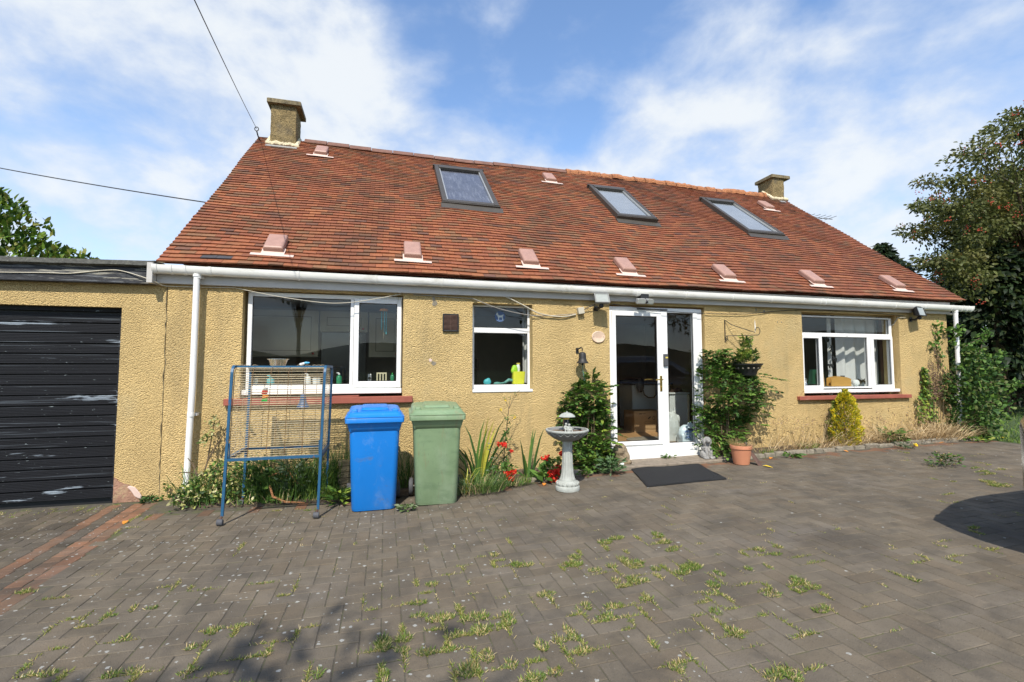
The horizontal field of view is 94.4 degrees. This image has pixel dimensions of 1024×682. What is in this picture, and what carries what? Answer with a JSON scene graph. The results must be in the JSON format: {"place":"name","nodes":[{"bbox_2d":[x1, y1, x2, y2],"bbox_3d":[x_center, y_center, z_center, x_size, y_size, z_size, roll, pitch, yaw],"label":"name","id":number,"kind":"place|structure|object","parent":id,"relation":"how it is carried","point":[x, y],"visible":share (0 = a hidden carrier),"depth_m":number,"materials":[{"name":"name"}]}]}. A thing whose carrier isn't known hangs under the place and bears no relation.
{"place":"outdoors","nodes":[
{"label":"outdoors","id":0,"kind":"place"},
{"bbox_2d":[171,463,611,507],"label":"soil","id":1,"kind":"structure","parent":0,"point":[404,491],"depth_m":5.38,"materials":[{"name":"soil"}]},
{"bbox_2d":[166,414,261,511],"bbox_3d":[-3.298,1.341,5.408,0.881,0.990,0.682,1,-4,-15],"label":"variegated shrub","id":2,"kind":"object","parent":1,"relation":"on","point":[198,478],"visible":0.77,"depth_m":5.28,"materials":[{"name":"green plant"}]},
{"bbox_2d":[241,454,284,502],"bbox_3d":[-2.801,1.555,5.386,0.453,0.515,0.454,-3,-4,38],"label":"broad weed","id":3,"kind":"object","parent":1,"relation":"on","point":[255,470],"visible":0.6,"depth_m":5.33,"materials":[{"name":"green plant"}]},
{"bbox_2d":[159,437,413,505],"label":"weeds","id":4,"kind":"object","parent":1,"relation":"on","point":[309,491],"visible":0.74,"depth_m":5.37,"materials":[{"name":"green plant"}]},
{"bbox_2d":[272,458,316,497],"bbox_3d":[-2.494,1.567,5.439,0.509,0.457,0.492,-1,-4,15],"label":"grey thistle","id":5,"kind":"object","parent":1,"relation":"on","point":[287,474],"visible":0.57,"depth_m":5.40,"materials":[{"name":"green plant"}]},
{"bbox_2d":[337,459,350,490],"bbox_3d":[-1.951,1.612,5.619,0.225,0.402,0.124,1,-4,-15],"label":"brick stack","id":6,"kind":"object","parent":1,"relation":"on","point":[345,479],"visible":0.45,"depth_m":5.57,"materials":[{"name":"brick"}]},
{"bbox_2d":[459,416,518,480],"bbox_3d":[-0.398,1.381,6.065,1.131,0.864,0.238,0,-3,-8],"label":"iris","id":7,"kind":"object","parent":1,"relation":"on","point":[483,455],"visible":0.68,"depth_m":6.07,"materials":[{"name":"green plant"}]},
{"bbox_2d":[485,440,510,478],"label":"grey leaf plant","id":8,"kind":"object","parent":1,"relation":"on","point":[508,450],"visible":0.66,"depth_m":6.08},
{"bbox_2d":[491,441,512,479],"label":"geranium","id":9,"kind":"object","parent":1,"relation":"on","point":[503,444],"visible":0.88,"depth_m":5.99,"materials":[{"name":"red plant"}]},
{"bbox_2d":[498,388,519,471],"bbox_3d":[-0.035,1.221,6.196,0.304,1.206,0.150,1,-4,-15],"label":"ragwort","id":10,"kind":"object","parent":1,"relation":"on","point":[506,418],"visible":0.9,"depth_m":6.20,"materials":[{"name":"green plant"}]},
{"bbox_2d":[509,429,543,476],"bbox_3d":[0.141,1.479,6.228,0.557,0.653,0.140,1,-4,-23],"label":"iris","id":11,"kind":"object","parent":1,"relation":"on","point":[527,470],"visible":0.75,"depth_m":6.23,"materials":[{"name":"green plant"}]},
{"bbox_2d":[541,451,561,476],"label":"geranium","id":12,"kind":"object","parent":1,"relation":"on","point":[558,459],"visible":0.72,"depth_m":6.19,"materials":[{"name":"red plant"}]},
{"bbox_2d":[553,367,627,471],"bbox_3d":[1.111,1.147,6.681,1.042,1.572,0.602,1,-4,-15],"label":"climbing shrub","id":13,"kind":"object","parent":1,"relation":"on","point":[580,448],"visible":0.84,"depth_m":6.68,"materials":[{"name":"green plant"}]},
{"bbox_2d":[0,440,1023,681],"bbox_3d":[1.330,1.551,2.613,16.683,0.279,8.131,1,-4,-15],"label":"paving","id":14,"kind":"structure","parent":0,"point":[872,477],"depth_m":3.29,"materials":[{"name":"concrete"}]},
{"bbox_2d":[139,493,162,503],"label":"fern weed","id":15,"kind":"object","parent":14,"relation":"on","point":[144,498],"visible":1,"depth_m":5.41,"materials":[{"name":"green plant"}]},
{"bbox_2d":[216,365,332,525],"bbox_3d":[-2.476,1.032,5.073,0.955,1.551,0.784,1,-4,-15],"label":"bird cage","id":16,"kind":"object","parent":14,"relation":"on","point":[228,457],"visible":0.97,"depth_m":4.87,"materials":[{"name":"metal"}]},
{"bbox_2d":[261,368,268,400],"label":"toy blocks","id":17,"kind":"object","parent":16,"relation":"hanging from","point":[264,397],"depth_m":4.91,"materials":[{"name":"multicoloured plastic"}]},
{"bbox_2d":[268,359,288,365],"bbox_3d":[-2.485,0.228,5.041,0.216,0.074,0.216,1,-4,-15],"label":"steel bowl","id":18,"kind":"object","parent":16,"relation":"on","point":[278,362],"visible":1,"depth_m":4.97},
{"bbox_2d":[297,370,308,406],"bbox_3d":[-2.219,0.496,5.043,0.128,0.420,0.128,1,-4,-15],"label":"toy bell","id":19,"kind":"object","parent":16,"relation":"hanging from","point":[301,402],"visible":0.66,"depth_m":5.01,"materials":[{"name":"silver metal"}]},
{"bbox_2d":[268,470,304,502],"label":"dead branch","id":20,"kind":"object","parent":14,"relation":"on","point":[273,496],"visible":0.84,"depth_m":5.25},
{"bbox_2d":[317,485,350,505],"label":"sow thistle","id":21,"kind":"object","parent":14,"relation":"on","point":[342,495],"visible":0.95,"depth_m":5.28,"materials":[{"name":"green plant"}]},
{"bbox_2d":[345,404,404,511],"bbox_3d":[-1.545,1.272,5.324,0.624,1.102,0.777,1,-4,-15],"label":"wheelie bin","id":22,"kind":"object","parent":14,"relation":"on","point":[374,484],"visible":0.96,"depth_m":5.04,"materials":[{"name":"blue plastic"}]},
{"bbox_2d":[395,502,417,511],"bbox_3d":[-1.120,1.750,5.017,0.257,0.078,0.199,1,-4,-15],"label":"pale rosette","id":23,"kind":"object","parent":14,"relation":"on","point":[410,505],"visible":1,"depth_m":4.99,"materials":[{"name":"green plant"}]},
{"bbox_2d":[408,401,465,505],"bbox_3d":[-0.884,1.262,5.473,0.630,1.111,0.779,1,-4,-15],"label":"wheelie bin","id":24,"kind":"object","parent":14,"relation":"on","point":[437,425],"visible":0.98,"depth_m":5.19,"materials":[{"name":"green plastic"}]},
{"bbox_2d":[457,467,532,495],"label":"long grass","id":25,"kind":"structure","parent":14,"relation":"on","point":[481,484],"depth_m":5.60,"materials":[{"name":"plant"}]},
{"bbox_2d":[501,462,518,480],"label":"geranium","id":26,"kind":"object","parent":14,"relation":"on","point":[505,467],"visible":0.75,"depth_m":5.89,"materials":[{"name":"red plant"}]},
{"bbox_2d":[0,446,1022,681],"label":"grass","id":27,"kind":"structure","parent":14,"relation":"on","point":[685,567],"depth_m":2.76,"materials":[{"name":"plant"}]},
{"bbox_2d":[486,470,580,487],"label":"stone kerb","id":28,"kind":"structure","parent":14,"relation":"on","point":[534,479],"depth_m":6.12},
{"bbox_2d":[529,463,553,481],"bbox_3d":[0.412,1.675,6.048,0.344,0.210,0.413,1,-4,-15],"label":"plantain","id":29,"kind":"object","parent":14,"relation":"on","point":[539,475],"visible":0.92,"depth_m":6.01,"materials":[{"name":"green plant"}]},
{"bbox_2d":[538,461,559,482],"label":"geranium","id":30,"kind":"object","parent":14,"relation":"on","point":[554,472],"visible":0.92,"depth_m":6.03,"materials":[{"name":"red plant"}]},
{"bbox_2d":[546,411,588,492],"bbox_3d":[0.662,1.308,5.677,0.517,0.926,0.517,1,-4,-15],"label":"bird bath","id":31,"kind":"object","parent":14,"relation":"on","point":[566,434],"visible":1,"depth_m":5.61,"materials":[{"name":"stone"}]},
{"bbox_2d":[574,464,592,476],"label":"plant","id":32,"kind":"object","parent":14,"relation":"on","point":[589,471],"depth_m":6.28,"materials":[{"name":"green plant"}]},
{"bbox_2d":[594,456,626,475],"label":"mugwort","id":33,"kind":"object","parent":14,"relation":"on","point":[617,468],"visible":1,"depth_m":6.33,"materials":[{"name":"green plant"}]},
{"bbox_2d":[604,454,732,470],"bbox_3d":[2.309,1.795,6.965,1.900,0.144,0.460,1,-4,-15],"label":"doorstep","id":34,"kind":"object","parent":14,"relation":"on","point":[668,461],"visible":0.43,"depth_m":6.86,"materials":[{"name":"concrete"}]},
{"bbox_2d":[612,443,631,464],"bbox_3d":[1.559,1.607,6.739,0.267,0.301,0.216,1,-4,-15],"label":"stone ornament","id":35,"kind":"object","parent":34,"relation":"on","point":[621,451],"visible":0.69,"depth_m":6.66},
{"bbox_2d":[700,437,715,458],"bbox_3d":[2.911,1.592,7.087,0.210,0.327,0.230,1,-4,-15],"label":"dog statue","id":36,"kind":"object","parent":34,"relation":"on","point":[706,451],"visible":0.98,"depth_m":7.03,"materials":[{"name":"stone"}]},
{"bbox_2d":[631,464,726,486],"bbox_3d":[2.123,1.742,6.228,1.324,0.056,0.953,1,-4,-15],"label":"doormat","id":37,"kind":"object","parent":14,"relation":"on","point":[666,475],"visible":1,"depth_m":6.12,"materials":[{"name":"rubber"}]},
{"bbox_2d":[723,438,757,464],"bbox_3d":[3.281,1.559,6.766,0.455,0.392,0.477,2,-4,-33],"label":"flower pot","id":38,"kind":"object","parent":14,"relation":"on","point":[741,453],"visible":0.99,"depth_m":6.68,"materials":[{"name":"ceramic"}]},
{"bbox_2d":[744,442,761,465],"bbox_3d":[3.422,1.604,6.731,0.096,0.313,0.240,2,-4,-33],"label":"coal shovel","id":39,"kind":"object","parent":14,"relation":"on","point":[756,459],"visible":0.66,"depth_m":6.68,"materials":[{"name":"metal"}]},
{"bbox_2d":[781,451,806,457],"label":"dandelion","id":40,"kind":"object","parent":14,"relation":"on","point":[796,454],"visible":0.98,"depth_m":7.11,"materials":[{"name":"green plant"}]},
{"bbox_2d":[750,437,985,458],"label":"stone kerb","id":41,"kind":"structure","parent":14,"relation":"on","point":[832,449],"depth_m":7.66,"materials":[{"name":"stone"}]},
{"bbox_2d":[891,442,917,448],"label":"daisy weed","id":42,"kind":"object","parent":14,"relation":"on","point":[904,446],"visible":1,"depth_m":7.58,"materials":[{"name":"green plant"}]},
{"bbox_2d":[924,451,966,467],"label":"straggly weed","id":43,"kind":"object","parent":14,"relation":"on","point":[943,456],"visible":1,"depth_m":6.32,"materials":[{"name":"green plant"}]},
{"bbox_2d":[954,434,994,441],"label":"trailing weed","id":44,"kind":"object","parent":14,"relation":"on","point":[978,438],"visible":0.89,"depth_m":8.18,"materials":[{"name":"green plant"}]},
{"bbox_2d":[1019,416,1023,486],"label":"parked car","id":45,"kind":"object","parent":14,"relation":"on","point":[1021,426],"visible":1,"depth_m":3.46,"materials":[{"name":"grey metal"}]},
{"bbox_2d":[0,0,1023,278],"label":"sky","id":46,"kind":"structure","parent":0,"point":[854,102],"materials":[{"name":"blue"}]},
{"bbox_2d":[717,435,955,457],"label":"soil","id":47,"kind":"structure","parent":0,"point":[753,451],"depth_m":7.58,"materials":[{"name":"soil"}]},
{"bbox_2d":[690,348,787,459],"bbox_3d":[3.628,0.939,7.300,1.764,1.666,0.730,1,-4,-15],"label":"climbing shrub","id":48,"kind":"object","parent":47,"relation":"on","point":[728,410],"visible":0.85,"depth_m":7.28,"materials":[{"name":"green plant"}]},
{"bbox_2d":[759,441,820,453],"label":"green grass","id":49,"kind":"structure","parent":47,"relation":"on","point":[771,451],"depth_m":7.50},
{"bbox_2d":[825,388,864,445],"bbox_3d":[5.506,1.276,7.838,0.662,1.015,0.488,1,-4,-15],"label":"golden conifer","id":50,"kind":"object","parent":47,"relation":"on","point":[844,395],"visible":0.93,"depth_m":7.78,"materials":[{"name":"yellow plant"}]},
{"bbox_2d":[747,405,993,452],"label":"dry grass","id":51,"kind":"structure","parent":47,"relation":"on","point":[938,432],"depth_m":7.99,"materials":[{"name":"plant"}]},
{"bbox_2d":[876,426,912,440],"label":"dock weed","id":52,"kind":"object","parent":47,"relation":"on","point":[897,433],"visible":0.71,"depth_m":7.97,"materials":[{"name":"green plant"}]},
{"bbox_2d":[925,347,947,428],"bbox_3d":[7.645,0.925,8.537,0.500,1.654,0.143,1,-4,-15],"label":"faded flower spike","id":53,"kind":"object","parent":47,"relation":"on","point":[935,384],"visible":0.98,"depth_m":8.54,"materials":[{"name":"green plant"}]},
{"bbox_2d":[877,329,881,393],"bbox_3d":[7.356,0.759,9.735,0.650,1.970,0.600,1,-4,-15],"label":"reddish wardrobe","id":54,"kind":"object","parent":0,"point":[879,367],"depth_m":9.43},
{"bbox_2d":[951,396,1023,443],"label":"lawn","id":55,"kind":"structure","parent":0,"point":[1013,422],"depth_m":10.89,"materials":[{"name":"plant"}]},
{"bbox_2d":[870,242,970,400],"bbox_3d":[15.281,-0.732,19.252,5.748,6.612,5.752,1,-4,-15],"label":"conifer","id":56,"kind":"object","parent":55,"relation":"on","point":[886,249],"visible":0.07,"depth_m":19.06,"materials":[{"name":"green plant"}]},
{"bbox_2d":[891,100,1023,327],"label":"rowan tree","id":57,"kind":"object","parent":55,"relation":"on","point":[994,207],"visible":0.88,"depth_m":13.17,"materials":[{"name":"green plant"}]},
{"bbox_2d":[927,241,1021,398],"bbox_3d":[20.015,-1.657,19.912,7.043,8.611,7.019,1,-4,-15],"label":"conifer","id":58,"kind":"object","parent":55,"relation":"on","point":[936,281],"depth_m":20.68,"materials":[{"name":"green plant"}]},
{"bbox_2d":[930,201,1023,406],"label":"conifer","id":59,"kind":"object","parent":55,"relation":"on","point":[1020,394],"visible":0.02,"depth_m":16.51,"materials":[{"name":"green plant"}]},
{"bbox_2d":[939,240,1023,412],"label":"conifer","id":60,"kind":"object","parent":55,"relation":"on","point":[1009,268],"visible":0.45,"depth_m":13.12,"materials":[{"name":"green plant"}]},
{"bbox_3d":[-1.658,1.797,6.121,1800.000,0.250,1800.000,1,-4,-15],"label":"ground","id":61,"kind":"structure","parent":0,"visible":0},
{"bbox_2d":[0,186,99,258],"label":"laurel hedge","id":62,"kind":"object","parent":61,"relation":"on","point":[18,243],"visible":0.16,"depth_m":7.99,"materials":[{"name":"green plant"}]},
{"bbox_2d":[0,256,167,509],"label":"garage","id":63,"kind":"structure","parent":61,"relation":"on","point":[82,364],"depth_m":5.40,"materials":[{"name":"beige concrete"}]},
{"bbox_2d":[0,311,119,503],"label":"garage door","id":64,"kind":"structure","parent":63,"relation":"in","point":[99,357],"depth_m":5.36,"materials":[{"name":"metal"}]},
{"bbox_2d":[0,269,235,287],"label":"wall cable","id":65,"kind":"object","parent":63,"relation":"attached to","point":[114,270],"depth_m":5.40,"materials":[{"name":"black plastic"}]},
{"bbox_2d":[146,97,974,499],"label":"cottage","id":66,"kind":"structure","parent":61,"relation":"on","point":[288,213],"depth_m":7.55,"materials":[{"name":"ceramic"}]},
{"bbox_2d":[223,292,412,405],"bbox_3d":[-2.403,0.093,6.081,2.212,1.406,0.232,1,-4,-15],"label":"window","id":67,"kind":"structure","parent":66,"relation":"in","point":[360,387],"depth_m":6.16,"materials":[{"name":"white plastic"}]},
{"bbox_2d":[237,288,400,303],"bbox_3d":[-2.422,-0.560,6.032,1.972,0.160,0.019,1,-4,-15],"label":"wall cable","id":68,"kind":"object","parent":66,"relation":"attached to","point":[318,302],"depth_m":6.00,"materials":[{"name":"beige plastic"}]},
{"bbox_2d":[252,309,402,357],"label":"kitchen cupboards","id":69,"kind":"object","parent":66,"relation":"attached to","point":[286,333],"visible":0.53,"depth_m":7.38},
{"bbox_2d":[336,372,341,383],"bbox_3d":[-2.297,0.497,6.298,0.072,0.158,0.072,1,-4,-15],"label":"soap bottle","id":70,"kind":"object","parent":66,"relation":"on","point":[338,379],"visible":0.9,"depth_m":6.27,"materials":[{"name":"green plastic"}]},
{"bbox_2d":[320,332,366,380],"bbox_3d":[-2.719,0.258,7.703,0.680,0.775,0.380,1,-4,-15],"label":"refrigerator","id":71,"kind":"object","parent":66,"relation":"attached to","point":[335,350],"visible":0.84,"depth_m":7.51,"materials":[{"name":"metal"}]},
{"bbox_2d":[376,372,386,380],"bbox_3d":[-1.835,0.583,6.666,0.138,0.280,0.020,1,-4,-15],"label":"rack","id":72,"kind":"object","parent":66,"relation":"attached to","point":[382,373],"visible":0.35,"depth_m":6.66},
{"bbox_2d":[380,308,387,337],"bbox_3d":[-1.780,-0.319,6.579,0.120,0.570,0.120,1,-4,-15],"label":"wind chime","id":73,"kind":"object","parent":66,"relation":"hanging from","point":[383,309],"visible":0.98,"depth_m":6.55},
{"bbox_2d":[442,314,458,331],"bbox_3d":[-0.834,-0.249,6.446,0.218,0.242,0.034,1,-4,-15],"label":"wall vent","id":74,"kind":"object","parent":66,"relation":"attached to","point":[450,322],"depth_m":6.44,"materials":[{"name":"brown plastic"}]},
{"bbox_2d":[474,359,478,383],"bbox_3d":[-0.867,0.988,8.092,0.560,1.360,0.300,1,-4,-15],"label":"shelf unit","id":75,"kind":"object","parent":66,"relation":"on","point":[476,371],"visible":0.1,"depth_m":8.06,"materials":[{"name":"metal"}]},
{"bbox_2d":[413,294,575,315],"bbox_3d":[-0.190,-0.485,6.622,2.331,0.247,0.035,1,-4,-15],"label":"wall cable","id":76,"kind":"object","parent":66,"relation":"attached to","point":[489,305],"depth_m":6.57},
{"bbox_2d":[495,311,504,321],"bbox_3d":[-0.173,-0.354,6.825,0.156,0.156,0.003,1,-4,-15],"label":"window sticker","id":77,"kind":"object","parent":66,"relation":"attached to","point":[499,316],"depth_m":6.83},
{"bbox_2d":[472,305,532,391],"bbox_3d":[-0.145,0.101,6.731,0.875,1.232,0.222,1,-4,-15],"label":"window","id":78,"kind":"structure","parent":66,"relation":"in","point":[489,330],"depth_m":6.77,"materials":[{"name":"white plastic"}]},
{"bbox_2d":[511,363,524,383],"bbox_3d":[0.084,0.479,6.947,0.210,0.315,0.112,1,-4,-15],"label":"yellow jug","id":79,"kind":"object","parent":66,"relation":"on","point":[518,376],"visible":1,"depth_m":6.90,"materials":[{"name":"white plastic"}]},
{"bbox_2d":[523,309,526,382],"bbox_3d":[0.217,0.055,7.184,0.120,1.150,0.040,1,-4,-15],"label":"pale curtain","id":80,"kind":"object","parent":66,"relation":"hanging from","point":[524,349],"visible":0.27,"depth_m":7.18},
{"bbox_2d":[506,297,575,316],"bbox_3d":[0.425,-0.482,6.778,1.065,0.271,0.038,1,-4,-15],"label":"wall cable","id":81,"kind":"object","parent":66,"relation":"attached to","point":[538,312],"depth_m":6.75,"materials":[{"name":"beige plastic"}]},
{"bbox_2d":[576,347,587,380],"bbox_3d":[1.013,0.375,6.806,0.183,0.584,0.192,0,-3,6],"label":"wall bell","id":82,"kind":"object","parent":66,"relation":"attached to","point":[582,359],"depth_m":6.77,"materials":[{"name":"black metal"}]},
{"bbox_2d":[592,331,604,342],"bbox_3d":[1.279,-0.060,7.005,0.212,0.176,0.023,1,-4,-15],"label":"oval plaque","id":83,"kind":"object","parent":66,"relation":"attached to","point":[598,336],"visible":1,"depth_m":7.00,"materials":[{"name":"ceramic"}]},
{"bbox_2d":[594,293,609,310],"bbox_3d":[1.286,-0.572,6.912,0.218,0.241,0.268,0,-3,-7],"label":"floodlight","id":84,"kind":"object","parent":66,"relation":"attached to","point":[600,299],"visible":1,"depth_m":6.83,"materials":[{"name":"grey metal"}]},
{"bbox_2d":[624,409,658,431],"bbox_3d":[2.520,1.529,9.140,0.580,0.395,0.402,1,-4,-15],"label":"cardboard box","id":85,"kind":"object","parent":66,"relation":"on","point":[640,420],"visible":0.85,"depth_m":8.96,"materials":[{"name":"cardboard"}]},
{"bbox_2d":[626,436,658,440],"bbox_3d":[2.351,1.649,7.980,0.900,0.012,0.560,1,-4,-15],"label":"door mat","id":86,"kind":"object","parent":66,"relation":"on","point":[648,438],"depth_m":8.00,"materials":[{"name":"brown carpet"}]},
{"bbox_2d":[617,382,672,425],"bbox_3d":[2.737,1.317,9.793,0.930,0.895,0.640,1,-4,-15],"label":"white cabinet","id":87,"kind":"object","parent":66,"relation":"on","point":[631,396],"visible":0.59,"depth_m":9.54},
{"bbox_2d":[619,378,656,397],"bbox_3d":[2.481,0.924,9.364,0.771,0.406,0.176,1,-3,-10],"label":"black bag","id":88,"kind":"object","parent":87,"relation":"on","point":[639,382],"visible":1,"depth_m":9.30,"materials":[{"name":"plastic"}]},
{"bbox_2d":[636,294,653,304],"bbox_3d":[1.977,-0.629,7.092,0.269,0.170,0.164,1,-4,-15],"label":"floodlight","id":89,"kind":"object","parent":66,"relation":"attached to","point":[642,299],"visible":0.97,"depth_m":7.04,"materials":[{"name":"white plastic"}]},
{"bbox_2d":[609,306,703,459],"bbox_3d":[2.238,0.629,7.269,1.619,2.289,0.186,1,-4,-15],"label":"front door","id":90,"kind":"structure","parent":66,"relation":"in","point":[637,449],"depth_m":7.26,"materials":[{"name":"white plastic"}]},
{"bbox_2d":[669,407,679,441],"bbox_3d":[2.618,1.367,7.809,0.300,0.560,0.240,1,-4,-15],"label":"plastic bag","id":91,"kind":"object","parent":66,"relation":"on","point":[674,422],"visible":0.49,"depth_m":7.71,"materials":[{"name":"plastic"}]},
{"bbox_2d":[668,392,689,426],"bbox_3d":[2.937,1.307,8.618,0.410,0.755,0.410,1,-4,-15],"label":"fridge","id":92,"kind":"object","parent":66,"relation":"on","point":[679,402],"visible":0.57,"depth_m":8.46,"materials":[{"name":"metal"}]},
{"bbox_2d":[677,422,693,441],"bbox_3d":[2.812,1.468,7.620,0.303,0.334,0.209,1,-4,-15],"label":"plastic bag","id":93,"kind":"object","parent":66,"relation":"on","point":[685,433],"visible":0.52,"depth_m":7.54,"materials":[{"name":"white plastic"}]},
{"bbox_2d":[724,320,759,341],"bbox_3d":[3.628,-0.168,7.477,0.510,0.360,0.018,-2,-4,26],"label":"basket bracket","id":94,"kind":"object","parent":66,"relation":"attached to","point":[736,335],"visible":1,"depth_m":7.53,"materials":[{"name":"black metal"}]},
{"bbox_2d":[732,333,762,376],"bbox_3d":[3.640,0.213,7.322,0.443,0.672,0.432,1,-4,-15],"label":"hanging pot","id":95,"kind":"object","parent":94,"relation":"hanging from","point":[748,369],"visible":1,"depth_m":7.23,"materials":[{"name":"black plastic"}]},
{"bbox_2d":[613,304,902,315],"bbox_3d":[4.286,-0.479,7.826,5.801,0.133,0.028,1,-4,-15],"label":"wall cable","id":96,"kind":"object","parent":66,"relation":"attached to","point":[753,313],"depth_m":7.72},
{"bbox_2d":[779,435,788,443],"bbox_3d":[4.455,1.606,7.761,0.200,0.140,0.012,1,-4,-15],"label":"air brick","id":97,"kind":"object","parent":66,"relation":"attached to","point":[786,439],"visible":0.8,"depth_m":7.76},
{"bbox_2d":[808,370,816,383],"bbox_3d":[5.420,0.644,8.519,0.304,0.260,0.014,1,-4,-24],"label":"green folder","id":98,"kind":"object","parent":66,"relation":"on","point":[812,378],"visible":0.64,"depth_m":8.50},
{"bbox_2d":[826,315,832,394],"bbox_3d":[5.815,0.590,8.637,0.100,2.160,0.035,1,-4,-20],"label":"white curtain","id":99,"kind":"object","parent":66,"relation":"hanging from","point":[828,325],"visible":0.38,"depth_m":8.66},
{"bbox_2d":[823,337,836,368],"bbox_3d":[5.741,0.204,8.550,0.275,0.602,0.018,1,-4,-15],"label":"hanging ornament","id":100,"kind":"object","parent":66,"relation":"hanging from","point":[831,350],"visible":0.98,"depth_m":8.55,"materials":[{"name":"black metal"}]},
{"bbox_2d":[826,376,850,385],"bbox_3d":[5.889,0.724,8.544,0.460,0.180,0.095,1,-4,-15],"label":"letter rack","id":101,"kind":"object","parent":66,"relation":"on","point":[837,381],"visible":0.91,"depth_m":8.51,"materials":[{"name":"brown wood"}]},
{"bbox_2d":[797,315,911,399],"bbox_3d":[5.917,0.284,8.294,2.463,1.440,0.232,1,-4,-15],"label":"window","id":102,"kind":"structure","parent":66,"relation":"in","point":[869,358],"depth_m":8.38,"materials":[{"name":"white plastic"}]},
{"bbox_2d":[834,315,878,393],"bbox_3d":[6.439,0.600,8.815,1.040,2.160,0.070,1,-4,-15],"label":"white curtain","id":103,"kind":"object","parent":66,"relation":"hanging from","point":[850,363],"visible":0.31,"depth_m":8.82,"materials":[{"name":"fabric"}]},
{"bbox_2d":[878,317,884,393],"bbox_3d":[7.139,0.612,9.022,0.340,2.160,0.070,1,-4,-15],"label":"brown curtain","id":104,"kind":"object","parent":66,"relation":"hanging from","point":[881,351],"visible":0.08,"depth_m":8.98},
{"bbox_2d":[909,306,926,321],"bbox_3d":[7.276,-0.486,8.536,0.238,0.256,0.216,2,-4,-25],"label":"floodlight","id":105,"kind":"object","parent":66,"relation":"attached to","point":[919,312],"visible":1,"depth_m":8.47,"materials":[{"name":"black metal"}]},
{"bbox_2d":[915,367,939,423],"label":"ivy","id":106,"kind":"object","parent":66,"relation":"attached to","point":[924,371],"visible":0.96,"depth_m":8.52,"materials":[{"name":"green plant"}]},
{"bbox_2d":[928,320,1023,440],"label":"corner bush","id":107,"kind":"object","parent":61,"relation":"on","point":[981,363],"visible":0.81,"depth_m":8.57,"materials":[{"name":"green plant"}]},
{"bbox_3d":[-5.104,-4.147,9.523,0.101,0.253,0.171,1,-4,-15],"label":"cable hook","id":108,"kind":"object","parent":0,"visible":0},
{"bbox_2d":[0,168,204,202],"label":"overhead cable","id":109,"kind":"object","parent":108,"relation":"hanging from","point":[105,186],"visible":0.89,"depth_m":8.53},
{"bbox_2d":[194,0,256,128],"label":"overhead cable","id":110,"kind":"object","parent":108,"relation":"hanging from","point":[219,52],"visible":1,"depth_m":4.94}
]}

